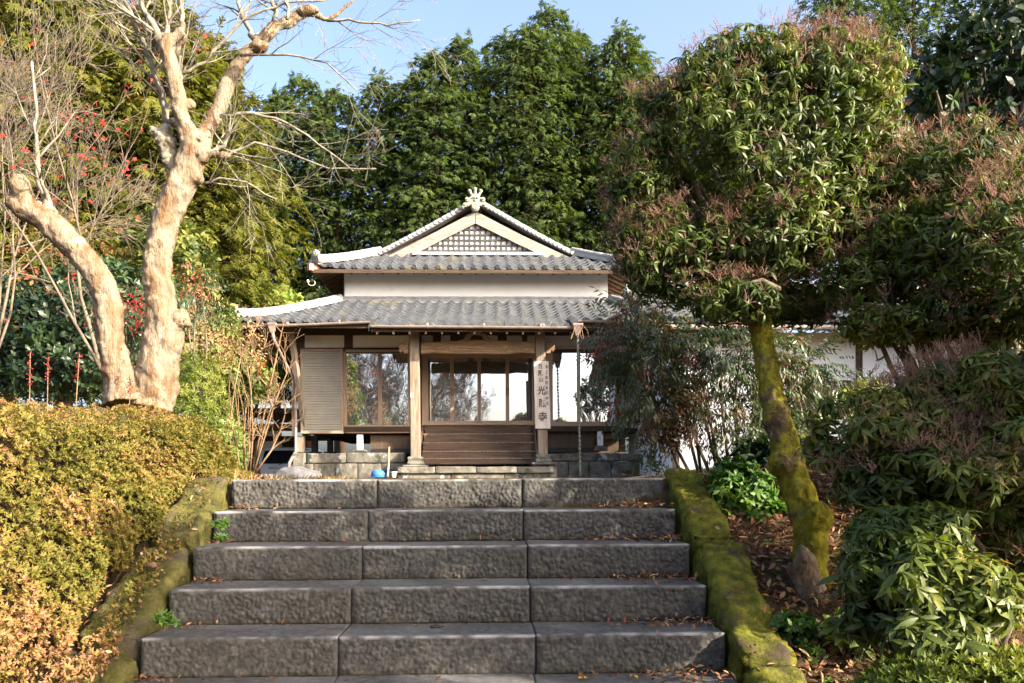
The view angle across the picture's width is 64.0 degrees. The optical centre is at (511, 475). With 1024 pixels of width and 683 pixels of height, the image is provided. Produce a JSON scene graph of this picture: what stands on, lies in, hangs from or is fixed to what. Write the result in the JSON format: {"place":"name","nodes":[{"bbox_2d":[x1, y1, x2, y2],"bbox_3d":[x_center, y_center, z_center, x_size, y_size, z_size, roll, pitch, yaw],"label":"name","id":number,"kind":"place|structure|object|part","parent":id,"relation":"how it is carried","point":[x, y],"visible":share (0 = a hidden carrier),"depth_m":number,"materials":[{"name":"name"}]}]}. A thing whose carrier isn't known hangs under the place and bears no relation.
{"place":"outdoors","nodes":[
{"label":"outdoors","id":0,"kind":"place"},
{"bbox_2d":[151,609,180,627],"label":"fern","id":1,"kind":"object","parent":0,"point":[161,617],"visible":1,"depth_m":4.14,"materials":[{"name":"green plant"}]},
{"bbox_2d":[209,517,230,531],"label":"fern","id":2,"kind":"object","parent":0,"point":[220,523],"visible":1,"depth_m":4.94,"materials":[{"name":"green plant"}]},
{"bbox_2d":[0,0,470,413],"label":"pollarded tree","id":3,"kind":"object","parent":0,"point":[153,374],"visible":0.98,"depth_m":6.90,"materials":[{"name":"beige plant"}]},
{"bbox_2d":[239,408,338,474],"bbox_3d":[-8.150,-0.851,31.620,5.437,3.052,5.760,0,0,0],"label":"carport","id":4,"kind":"object","parent":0,"point":[278,413],"visible":0.07,"depth_m":30.60,"materials":[{"name":"grey wood"}]},
{"bbox_2d":[7,0,1003,463],"label":"sky","id":5,"kind":"structure","parent":0,"point":[662,22],"materials":[{"name":"blue"}]},
{"bbox_2d":[48,467,1023,682],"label":"ground","id":6,"kind":"structure","parent":0,"point":[662,497],"depth_m":4.94,"materials":[{"name":"soil"}]},
{"bbox_2d":[0,6,48,273],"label":"conifer tree","id":7,"kind":"object","parent":6,"relation":"on","point":[7,132],"depth_m":24.76,"materials":[{"name":"green plant"}]},
{"bbox_2d":[0,0,115,418],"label":"conifer tree","id":8,"kind":"object","parent":6,"relation":"on","point":[3,16],"visible":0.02,"depth_m":23.96,"materials":[{"name":"green plant"}]},
{"bbox_2d":[0,194,140,410],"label":"autumn bush","id":9,"kind":"object","parent":6,"relation":"on","point":[55,247],"visible":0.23,"depth_m":15.13,"materials":[{"name":"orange plant"}]},
{"bbox_2d":[0,253,145,408],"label":"camellia bush","id":10,"kind":"object","parent":6,"relation":"on","point":[62,346],"visible":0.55,"depth_m":11.11,"materials":[{"name":"green plant"}]},
{"bbox_2d":[0,0,156,410],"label":"conifer tree","id":11,"kind":"object","parent":6,"relation":"on","point":[68,16],"visible":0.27,"depth_m":23.07,"materials":[{"name":"green plant"}]},
{"bbox_2d":[48,655,139,682],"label":"kerb stone","id":12,"kind":"object","parent":6,"relation":"on","point":[122,669],"visible":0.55,"depth_m":4.06,"materials":[{"name":"green stone"}]},
{"bbox_2d":[0,0,188,346],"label":"bare tree","id":13,"kind":"object","parent":6,"relation":"on","point":[17,74],"visible":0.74,"depth_m":10.38,"materials":[{"name":"brown plant"}]},
{"bbox_2d":[4,0,202,410],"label":"conifer tree","id":14,"kind":"object","parent":6,"relation":"on","point":[119,42],"visible":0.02,"depth_m":24.87,"materials":[{"name":"green plant"}]},
{"bbox_2d":[0,352,213,417],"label":"undergrowth bush","id":15,"kind":"object","parent":6,"relation":"on","point":[38,398],"visible":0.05,"depth_m":12.86,"materials":[{"name":"green plant"}]},
{"bbox_2d":[0,0,236,377],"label":"bare tree","id":16,"kind":"object","parent":6,"relation":"on","point":[95,353],"visible":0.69,"depth_m":10.20,"materials":[{"name":"brown plant"}]},
{"bbox_2d":[33,475,218,682],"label":"leaf litter","id":17,"kind":"object","parent":6,"relation":"on","point":[130,598],"visible":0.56,"depth_m":4.54,"materials":[{"name":"brown plant"}]},
{"bbox_2d":[0,397,260,682],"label":"azalea hedge","id":18,"kind":"object","parent":6,"relation":"on","point":[84,493],"visible":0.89,"depth_m":4.43,"materials":[{"name":"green plant"}]},
{"bbox_2d":[26,351,32,399],"bbox_3d":[-3.708,-0.700,6.298,0.057,0.522,0.060,0,0,0],"label":"flower spike","id":19,"kind":"object","parent":18,"relation":"on","point":[29,383],"visible":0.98,"depth_m":6.30,"materials":[{"name":"red plant"}]},
{"bbox_2d":[45,354,50,405],"bbox_3d":[-3.566,-0.694,6.298,0.060,0.486,0.058,0,0,-25],"label":"flower spike","id":20,"kind":"object","parent":18,"relation":"on","point":[48,359],"visible":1,"depth_m":6.30,"materials":[{"name":"red plant"}]},
{"bbox_2d":[73,354,82,405],"bbox_3d":[-3.341,-0.712,6.306,0.058,0.468,0.065,0,0,25],"label":"flower spike","id":21,"kind":"object","parent":18,"relation":"on","point":[78,367],"visible":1,"depth_m":6.30,"materials":[{"name":"red plant"}]},
{"bbox_2d":[126,377,132,424],"bbox_3d":[-2.943,-0.573,6.297,0.056,0.401,0.062,0,0,0],"label":"flower spike","id":22,"kind":"object","parent":18,"relation":"on","point":[129,389],"visible":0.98,"depth_m":6.30,"materials":[{"name":"red plant"}]},
{"bbox_2d":[80,279,189,361],"bbox_3d":[-4.377,-1.611,9.572,1.201,1.426,1.050,0,0,0],"label":"nandina","id":23,"kind":"object","parent":6,"relation":"on","point":[138,327],"visible":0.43,"depth_m":9.40,"materials":[{"name":"green plant"}]},
{"bbox_2d":[77,546,193,674],"bbox_3d":[-2.095,0.835,4.695,0.381,0.822,1.018,0,0,0],"label":"kerb stone","id":24,"kind":"object","parent":6,"relation":"on","point":[178,569],"visible":0.49,"depth_m":4.47,"materials":[{"name":"green stone"}]},
{"bbox_2d":[146,561,157,567],"bbox_3d":[-2.068,0.508,4.700,0.063,0.033,0.064,0,0,0],"label":"pebble","id":25,"kind":"object","parent":24,"relation":"on","point":[152,564],"visible":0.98,"depth_m":4.68,"materials":[{"name":"brown stone"}]},
{"bbox_2d":[91,0,217,267],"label":"conifer tree","id":26,"kind":"object","parent":6,"relation":"on","point":[160,77],"depth_m":28.45,"materials":[{"name":"green plant"}]},
{"bbox_2d":[29,0,299,399],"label":"conifer tree","id":27,"kind":"object","parent":6,"relation":"on","point":[193,92],"visible":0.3,"depth_m":24.27,"materials":[{"name":"green plant"}]},
{"bbox_2d":[108,193,243,398],"bbox_3d":[-6.011,-2.776,14.150,2.672,3.800,2.280,0,0,0],"label":"green bush","id":28,"kind":"object","parent":6,"relation":"on","point":[184,236],"visible":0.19,"depth_m":13.89,"materials":[{"name":"green plant"}]},
{"bbox_2d":[151,476,229,566],"bbox_3d":[-2.100,0.392,5.472,0.338,0.781,0.918,0,0,0],"label":"kerb stone","id":29,"kind":"object","parent":6,"relation":"on","point":[203,534],"visible":0.53,"depth_m":5.30,"materials":[{"name":"green stone"}]},
{"bbox_2d":[172,349,231,431],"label":"round bush","id":30,"kind":"object","parent":6,"relation":"on","point":[189,405],"visible":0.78,"depth_m":8.47,"materials":[{"name":"green plant"}]},
{"bbox_2d":[171,239,240,393],"bbox_3d":[-4.142,-2.047,10.624,0.985,2.110,1.141,0,0,21],"label":"nandina","id":31,"kind":"object","parent":6,"relation":"on","point":[192,299],"visible":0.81,"depth_m":10.64,"materials":[{"name":"green plant"}]},
{"bbox_2d":[179,270,237,427],"bbox_3d":[-4.572,-1.768,11.980,1.002,2.494,1.010,0,0,-42],"label":"dry bush","id":32,"kind":"object","parent":6,"relation":"on","point":[218,340],"visible":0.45,"depth_m":11.97,"materials":[{"name":"beige plant"}]},
{"bbox_2d":[101,15,316,416],"bbox_3d":[-9.699,-6.337,26.503,7.038,16.809,6.786,0,0,22],"label":"conifer tree","id":33,"kind":"object","parent":6,"relation":"on","point":[271,224],"visible":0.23,"depth_m":26.08,"materials":[{"name":"green plant"}]},
{"bbox_2d":[211,419,253,470],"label":"lime bush","id":34,"kind":"object","parent":6,"relation":"on","point":[225,439],"visible":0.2,"depth_m":9.96,"materials":[{"name":"green plant"}]},
{"bbox_2d":[194,346,280,449],"bbox_3d":[-6.400,-1.530,18.733,2.309,3.224,2.652,0,0,-34],"label":"back bush","id":35,"kind":"object","parent":6,"relation":"on","point":[257,388],"visible":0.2,"depth_m":18.72,"materials":[{"name":"green plant"}]},
{"bbox_2d":[215,299,266,469],"bbox_3d":[-5.380,-1.686,15.941,1.181,3.478,1.227,0,0,0],"label":"dry bush","id":36,"kind":"object","parent":6,"relation":"on","point":[251,351],"visible":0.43,"depth_m":15.98,"materials":[{"name":"beige plant"}]},
{"bbox_2d":[199,303,304,471],"bbox_3d":[-2.848,-0.969,8.956,1.224,1.890,0.768,0,0,0],"label":"bare shrub","id":37,"kind":"object","parent":6,"relation":"on","point":[263,432],"visible":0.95,"depth_m":8.96,"materials":[{"name":"beige plant"}]},
{"bbox_2d":[205,107,304,420],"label":"conifer tree","id":38,"kind":"object","parent":6,"relation":"on","point":[283,205],"depth_m":36.84,"materials":[{"name":"green plant"}]},
{"bbox_2d":[184,470,354,482],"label":"dry weeds","id":39,"kind":"object","parent":6,"relation":"on","point":[192,476],"visible":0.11,"depth_m":6.62,"materials":[{"name":"brown plant"}]},
{"bbox_2d":[240,278,303,457],"bbox_3d":[-7.975,-3.225,27.030,2.501,6.469,1.775,0,0,0],"label":"rhododendron bush","id":40,"kind":"object","parent":6,"relation":"on","point":[290,296],"visible":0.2,"depth_m":26.73,"materials":[{"name":"green plant"}]},
{"bbox_2d":[223,84,334,431],"bbox_3d":[-10.831,-8.069,37.958,6.182,20.059,6.315,1,1,6],"label":"conifer tree","id":41,"kind":"object","parent":6,"relation":"on","point":[272,102],"visible":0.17,"depth_m":37.33,"materials":[{"name":"green plant"}]},
{"bbox_2d":[257,447,323,474],"bbox_3d":[-7.878,-0.168,30.490,1.810,1.676,4.310,0,0,4],"label":"parked car","id":42,"kind":"object","parent":6,"relation":"on","point":[277,459],"visible":0.2,"depth_m":28.45,"materials":[{"name":"white paint"}]},
{"bbox_3d":[-8.020,-0.647,28.485,1.357,0.476,0.224,0,0,4],"label":"rear window","id":43,"kind":"part","parent":42,"relation":"part of","materials":[{"name":"black glass"}]},
{"bbox_2d":[277,466,321,478],"bbox_3d":[-2.149,-0.006,8.197,0.467,0.186,0.400,0,0,20],"label":"rock","id":44,"kind":"object","parent":6,"relation":"on","point":[293,471],"visible":0.49,"depth_m":8.06,"materials":[{"name":"white stone"}]},
{"bbox_2d":[250,70,366,447],"bbox_3d":[-9.919,-8.644,39.194,7.064,21.329,8.467,-1,-1,40],"label":"conifer tree","id":45,"kind":"object","parent":6,"relation":"on","point":[302,83],"visible":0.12,"depth_m":38.42,"materials":[{"name":"green plant"}]},
{"bbox_2d":[265,81,408,452],"bbox_3d":[-7.969,-8.026,37.138,7.066,19.935,6.746,-1,0,3],"label":"conifer tree","id":46,"kind":"object","parent":6,"relation":"on","point":[335,97],"visible":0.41,"depth_m":36.45,"materials":[{"name":"green plant"}]},
{"bbox_2d":[309,66,442,463],"bbox_3d":[-6.113,-8.263,37.060,6.185,20.431,7.578,0,0,-18],"label":"conifer tree","id":47,"kind":"object","parent":6,"relation":"on","point":[367,92],"visible":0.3,"depth_m":35.99,"materials":[{"name":"green plant"}]},
{"bbox_2d":[370,470,384,476],"bbox_3d":[-2.980,-0.053,18.200,0.334,0.172,0.335,0,0,0],"label":"bucket","id":48,"kind":"object","parent":6,"relation":"on","point":[377,473],"visible":1,"depth_m":18.08,"materials":[{"name":"blue plastic"}]},
{"bbox_2d":[387,447,389,477],"bbox_3d":[-2.802,-0.318,18.599,0.050,0.711,0.632,0,0,-5],"label":"cane","id":49,"kind":"object","parent":6,"relation":"on","point":[388,462],"visible":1,"depth_m":18.59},
{"bbox_2d":[390,471,396,476],"bbox_3d":[-2.614,-0.034,18.100,0.156,0.130,0.156,0,0,0],"label":"flower pot","id":50,"kind":"object","parent":6,"relation":"on","point":[393,473],"visible":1,"depth_m":18.05,"materials":[{"name":"beige plastic"}]},
{"bbox_2d":[332,75,459,251],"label":"conifer tree","id":51,"kind":"object","parent":6,"relation":"on","point":[387,174],"visible":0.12,"depth_m":36.37,"materials":[{"name":"green plant"}]},
{"bbox_2d":[353,46,505,250],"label":"conifer tree","id":52,"kind":"object","parent":6,"relation":"on","point":[426,61],"visible":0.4,"depth_m":35.10,"materials":[{"name":"green plant"}]},
{"bbox_2d":[392,28,537,236],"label":"conifer tree","id":53,"kind":"object","parent":6,"relation":"on","point":[468,57],"visible":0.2,"depth_m":35.56,"materials":[{"name":"green plant"}]},
{"bbox_2d":[231,187,705,478],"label":"temple","id":54,"kind":"structure","parent":6,"relation":"on","point":[447,330],"depth_m":21.87,"materials":[{"name":"tile"}]},
{"bbox_2d":[346,353,379,426],"bbox_3d":[-3.982,-2.252,21.791,0.923,2.067,0.028,0,0,-2],"label":"window","id":55,"kind":"structure","parent":54,"relation":"in","point":[362,369],"depth_m":21.79,"materials":[{"name":"clear glass"}]},
{"bbox_2d":[380,353,409,425],"bbox_3d":[-3.120,-2.256,21.845,0.789,2.067,0.028,0,0,-2],"label":"window","id":56,"kind":"structure","parent":54,"relation":"in","point":[394,367],"depth_m":21.84,"materials":[{"name":"clear glass"}]},
{"bbox_2d":[426,356,451,422],"bbox_3d":[-1.942,-2.261,21.847,0.682,1.848,0.034,0,0,-2],"label":"sliding door","id":57,"kind":"structure","parent":54,"relation":"in","point":[438,368],"depth_m":21.84,"materials":[{"name":"clear glass"}]},
{"bbox_2d":[452,357,478,422],"bbox_3d":[-1.237,-2.264,21.900,0.724,1.848,0.028,0,0,-2],"label":"sliding door","id":58,"kind":"structure","parent":54,"relation":"in","point":[465,370],"depth_m":21.90,"materials":[{"name":"clear glass"}]},
{"bbox_2d":[479,356,507,422],"bbox_3d":[-0.501,-2.267,21.888,0.753,1.848,0.034,0,0,-2],"label":"sliding door","id":59,"kind":"structure","parent":54,"relation":"in","point":[493,404],"depth_m":21.89,"materials":[{"name":"clear glass"}]},
{"bbox_2d":[507,357,533,422],"bbox_3d":[0.231,-2.270,21.939,0.713,1.848,0.034,0,0,-2],"label":"sliding door","id":60,"kind":"structure","parent":54,"relation":"in","point":[520,370],"depth_m":21.94,"materials":[{"name":"glass"}]},
{"bbox_2d":[534,361,550,428],"bbox_3d":[0.731,-1.964,19.875,0.410,1.642,0.034,0,0,-2],"label":"sign board","id":61,"kind":"object","parent":54,"relation":"attached to","point":[541,395],"visible":1,"depth_m":19.86,"materials":[{"name":"white wood"}]},
{"bbox_2d":[551,353,578,425],"bbox_3d":[1.413,-2.358,21.946,0.743,2.067,0.028,0,0,-2],"label":"window","id":62,"kind":"structure","parent":54,"relation":"in","point":[564,396],"depth_m":21.94,"materials":[{"name":"clear glass"}]},
{"bbox_2d":[576,335,581,475],"bbox_3d":[1.564,-1.659,19.190,0.140,3.320,0.092,0,0,-2],"label":"rain chain","id":63,"kind":"object","parent":54,"relation":"hanging from","point":[578,402],"visible":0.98,"depth_m":19.17,"materials":[{"name":"metal"}]},
{"bbox_2d":[571,324,588,339],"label":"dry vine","id":64,"kind":"object","parent":54,"relation":"attached to","point":[579,332],"visible":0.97,"depth_m":19.05,"materials":[{"name":"beige plant"}]},
{"bbox_2d":[579,353,616,425],"bbox_3d":[2.293,-2.362,22.001,1.021,2.067,0.028,0,0,-2],"label":"window","id":65,"kind":"structure","parent":54,"relation":"in","point":[591,414],"depth_m":21.99,"materials":[{"name":"clear glass"}]},
{"bbox_2d":[431,24,583,229],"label":"conifer tree","id":66,"kind":"object","parent":6,"relation":"on","point":[504,45],"visible":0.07,"depth_m":36.89,"materials":[{"name":"green plant"}]},
{"bbox_2d":[458,21,606,251],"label":"conifer tree","id":67,"kind":"object","parent":6,"relation":"on","point":[540,44],"visible":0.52,"depth_m":35.06,"materials":[{"name":"green plant"}]},
{"bbox_2d":[476,0,627,296],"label":"conifer tree","id":68,"kind":"object","parent":6,"relation":"on","point":[549,14],"visible":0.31,"depth_m":35.67,"materials":[{"name":"green plant"}]},
{"bbox_2d":[533,22,637,294],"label":"conifer tree","id":69,"kind":"object","parent":6,"relation":"on","point":[585,50],"visible":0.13,"depth_m":36.53,"materials":[{"name":"green plant"}]},
{"bbox_2d":[551,17,690,295],"bbox_3d":[4.660,-9.109,36.163,6.384,22.186,7.653,1,0,-13],"label":"conifer tree","id":70,"kind":"object","parent":6,"relation":"on","point":[627,38],"visible":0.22,"depth_m":35.44,"materials":[{"name":"green plant"}]},
{"bbox_2d":[568,45,680,297],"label":"conifer tree","id":71,"kind":"object","parent":6,"relation":"on","point":[646,52],"visible":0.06,"depth_m":36.18,"materials":[{"name":"green plant"}]},
{"bbox_2d":[647,55,737,332],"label":"conifer tree","id":72,"kind":"object","parent":6,"relation":"on","point":[694,129],"visible":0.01,"depth_m":37.19,"materials":[{"name":"green plant"}]},
{"bbox_2d":[664,467,732,577],"bbox_3d":[1.226,0.348,5.529,0.306,0.827,1.015,0,0,0],"label":"kerb stone","id":73,"kind":"object","parent":6,"relation":"on","point":[681,507],"visible":0.56,"depth_m":5.31,"materials":[{"name":"green stone"}]},
{"bbox_2d":[644,45,767,332],"bbox_3d":[8.780,-8.539,36.009,6.569,20.902,6.476,0,0,18],"label":"conifer tree","id":74,"kind":"object","parent":6,"relation":"on","point":[734,331],"visible":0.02,"depth_m":35.42,"materials":[{"name":"green plant"}]},
{"bbox_2d":[572,286,875,477],"bbox_3d":[1.659,-0.788,7.041,2.741,1.753,1.644,0,0,-21],"label":"nandina","id":75,"kind":"object","parent":6,"relation":"on","point":[673,379],"visible":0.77,"depth_m":6.66,"materials":[{"name":"green plant"}]},
{"bbox_2d":[674,475,777,679],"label":"leaf litter","id":76,"kind":"object","parent":6,"relation":"on","point":[764,608],"visible":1,"depth_m":4.52,"materials":[{"name":"plant"}]},
{"bbox_2d":[691,541,796,682],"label":"kerb stone","id":77,"kind":"object","parent":6,"relation":"on","point":[718,576],"visible":0.66,"depth_m":4.40,"materials":[{"name":"green stone"}]},
{"bbox_2d":[703,455,787,522],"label":"sapling","id":78,"kind":"object","parent":6,"relation":"on","point":[754,498],"visible":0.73,"depth_m":5.40,"materials":[{"name":"green plant"}]},
{"bbox_2d":[594,3,929,604],"bbox_3d":[1.689,-1.028,5.574,2.002,4.109,1.839,0,0,34],"label":"mossy tree","id":79,"kind":"object","parent":6,"relation":"on","point":[746,251],"visible":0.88,"depth_m":5.21,"materials":[{"name":"green plant"}]},
{"bbox_2d":[729,431,812,470],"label":"evergreen shrub","id":80,"kind":"object","parent":6,"relation":"on","point":[760,448],"visible":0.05,"depth_m":6.40,"materials":[{"name":"green plant"}]},
{"bbox_2d":[743,664,806,682],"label":"kerb stone","id":81,"kind":"object","parent":6,"relation":"on","point":[786,673],"visible":1,"depth_m":3.92,"materials":[{"name":"green stone"}]},
{"bbox_2d":[624,281,962,475],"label":"outbuilding","id":82,"kind":"structure","parent":6,"relation":"on","point":[866,360],"depth_m":17.56,"materials":[{"name":"white paint"}]},
{"bbox_2d":[788,380,850,400],"bbox_3d":[6.563,-1.737,17.521,1.378,0.612,0.056,0,0,-1],"label":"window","id":83,"kind":"structure","parent":82,"relation":"in","point":[837,384],"depth_m":17.51,"materials":[{"name":"glass"}]},
{"bbox_2d":[768,609,849,658],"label":"sapling","id":84,"kind":"object","parent":6,"relation":"on","point":[797,622],"visible":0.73,"depth_m":4.23,"materials":[{"name":"green plant"}]},
{"bbox_2d":[749,375,891,442],"bbox_3d":[3.572,-0.597,9.425,1.785,1.152,0.854,0,0,-14],"label":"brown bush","id":85,"kind":"object","parent":6,"relation":"on","point":[864,381],"visible":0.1,"depth_m":9.36,"materials":[{"name":"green plant"}]},
{"bbox_2d":[756,477,889,682],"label":"ground weeds","id":86,"kind":"object","parent":6,"relation":"on","point":[829,678],"visible":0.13,"depth_m":4.24,"materials":[{"name":"green plant"}]},
{"bbox_2d":[816,606,879,663],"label":"sapling","id":87,"kind":"object","parent":6,"relation":"on","point":[829,628],"visible":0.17,"depth_m":4.09,"materials":[{"name":"green plant"}]},
{"bbox_2d":[765,0,939,332],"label":"conifer tree","id":88,"kind":"object","parent":6,"relation":"on","point":[861,7],"visible":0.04,"depth_m":33.85,"materials":[{"name":"green plant"}]},
{"bbox_2d":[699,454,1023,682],"bbox_3d":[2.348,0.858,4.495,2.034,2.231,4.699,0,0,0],"label":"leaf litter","id":89,"kind":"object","parent":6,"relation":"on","point":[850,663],"visible":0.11,"depth_m":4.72,"materials":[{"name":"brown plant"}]},
{"bbox_2d":[786,327,1023,647],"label":"shrub","id":90,"kind":"object","parent":6,"relation":"on","point":[962,419],"visible":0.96,"depth_m":3.85,"materials":[{"name":"green plant"}]},
{"bbox_2d":[803,96,1023,388],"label":"shrub","id":91,"kind":"object","parent":6,"relation":"on","point":[962,198],"visible":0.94,"depth_m":4.86,"materials":[{"name":"green plant"}]},
{"bbox_2d":[827,0,1004,331],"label":"conifer tree","id":92,"kind":"object","parent":6,"relation":"on","point":[904,21],"visible":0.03,"depth_m":34.64,"materials":[{"name":"green plant"}]},
{"bbox_2d":[814,499,1023,682],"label":"shrub","id":93,"kind":"object","parent":6,"relation":"on","point":[920,578],"visible":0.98,"depth_m":3.12,"materials":[{"name":"green plant"}]},
{"bbox_2d":[850,641,1023,682],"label":"azalea bush","id":94,"kind":"object","parent":6,"relation":"on","point":[1004,667],"visible":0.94,"depth_m":2.94,"materials":[{"name":"green plant"}]},
{"bbox_2d":[900,0,1023,355],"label":"camellia tree","id":95,"kind":"object","parent":6,"relation":"on","point":[956,61],"visible":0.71,"depth_m":7.41,"materials":[{"name":"green plant"}]},
{"bbox_2d":[942,0,1021,126],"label":"conifer tree","id":96,"kind":"object","parent":6,"relation":"on","point":[985,28],"visible":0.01,"depth_m":34.55,"materials":[{"name":"green plant"}]},
{"bbox_3d":[-0.373,1.322,3.662,3.006,0.207,0.498,0,0,0],"label":"stone step","id":97,"kind":"object","parent":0,"visible":0},
{"bbox_2d":[133,471,735,682],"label":"leaf litter","id":98,"kind":"object","parent":97,"relation":"on","point":[646,575],"visible":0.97,"depth_m":4.65,"materials":[{"name":"brown plant"}]},
{"bbox_2d":[136,672,736,682],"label":"stone step","id":99,"kind":"object","parent":97,"relation":"on","point":[711,677],"visible":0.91,"depth_m":4.12,"materials":[{"name":"stone"}]},
{"bbox_2d":[141,620,724,678],"bbox_3d":[-0.396,0.922,4.404,2.996,0.207,0.419,0,0,-2],"label":"stone step","id":100,"kind":"object","parent":99,"relation":"on","point":[298,650],"visible":0.99,"depth_m":4.22,"materials":[{"name":"stone"}]},
{"bbox_2d":[430,624,442,627],"bbox_3d":[-0.411,0.815,4.450,0.070,0.019,0.043,0,0,0],"label":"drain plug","id":101,"kind":"object","parent":100,"relation":"on","point":[435,626],"visible":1,"depth_m":4.44,"materials":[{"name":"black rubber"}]},
{"bbox_2d":[169,577,705,624],"bbox_3d":[-0.407,0.722,4.777,2.996,0.207,0.421,0,0,-2],"label":"stone step","id":102,"kind":"object","parent":100,"relation":"on","point":[418,601],"visible":1,"depth_m":4.59,"materials":[{"name":"stone"}]},
{"bbox_2d":[194,539,689,580],"bbox_3d":[-0.419,0.522,5.150,2.996,0.208,0.419,0,0,-2],"label":"stone step","id":103,"kind":"object","parent":102,"relation":"on","point":[289,561],"visible":0.96,"depth_m":4.96,"materials":[{"name":"stone"}]},
{"bbox_2d":[213,532,229,541],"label":"fern","id":104,"kind":"object","parent":103,"relation":"on","point":[222,537],"visible":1,"depth_m":4.89,"materials":[{"name":"green plant"}]},
{"bbox_2d":[214,507,675,542],"bbox_3d":[-0.431,0.323,5.521,2.996,0.206,0.423,0,0,-2],"label":"stone step","id":105,"kind":"object","parent":103,"relation":"on","point":[393,524],"visible":0.97,"depth_m":5.33,"materials":[{"name":"stone"}]},
{"bbox_2d":[232,478,662,508],"bbox_3d":[-0.447,0.123,6.045,2.996,0.207,0.720,0,0,-2],"label":"stone step","id":106,"kind":"object","parent":105,"relation":"on","point":[364,493],"visible":0.96,"depth_m":5.70,"materials":[{"name":"stone"}]},
{"bbox_3d":[1.311,1.922,2.624,0.339,0.969,1.319,0,0,0],"label":"kerb stone","id":107,"kind":"object","parent":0,"visible":0},
{"bbox_2d":[666,469,779,633],"bbox_3d":[1.268,0.804,4.220,0.284,1.716,3.174,0,0,-2],"label":"moss","id":108,"kind":"object","parent":107,"relation":"on","point":[716,532],"visible":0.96,"depth_m":5.14,"materials":[{"name":"plant"}]}
]}

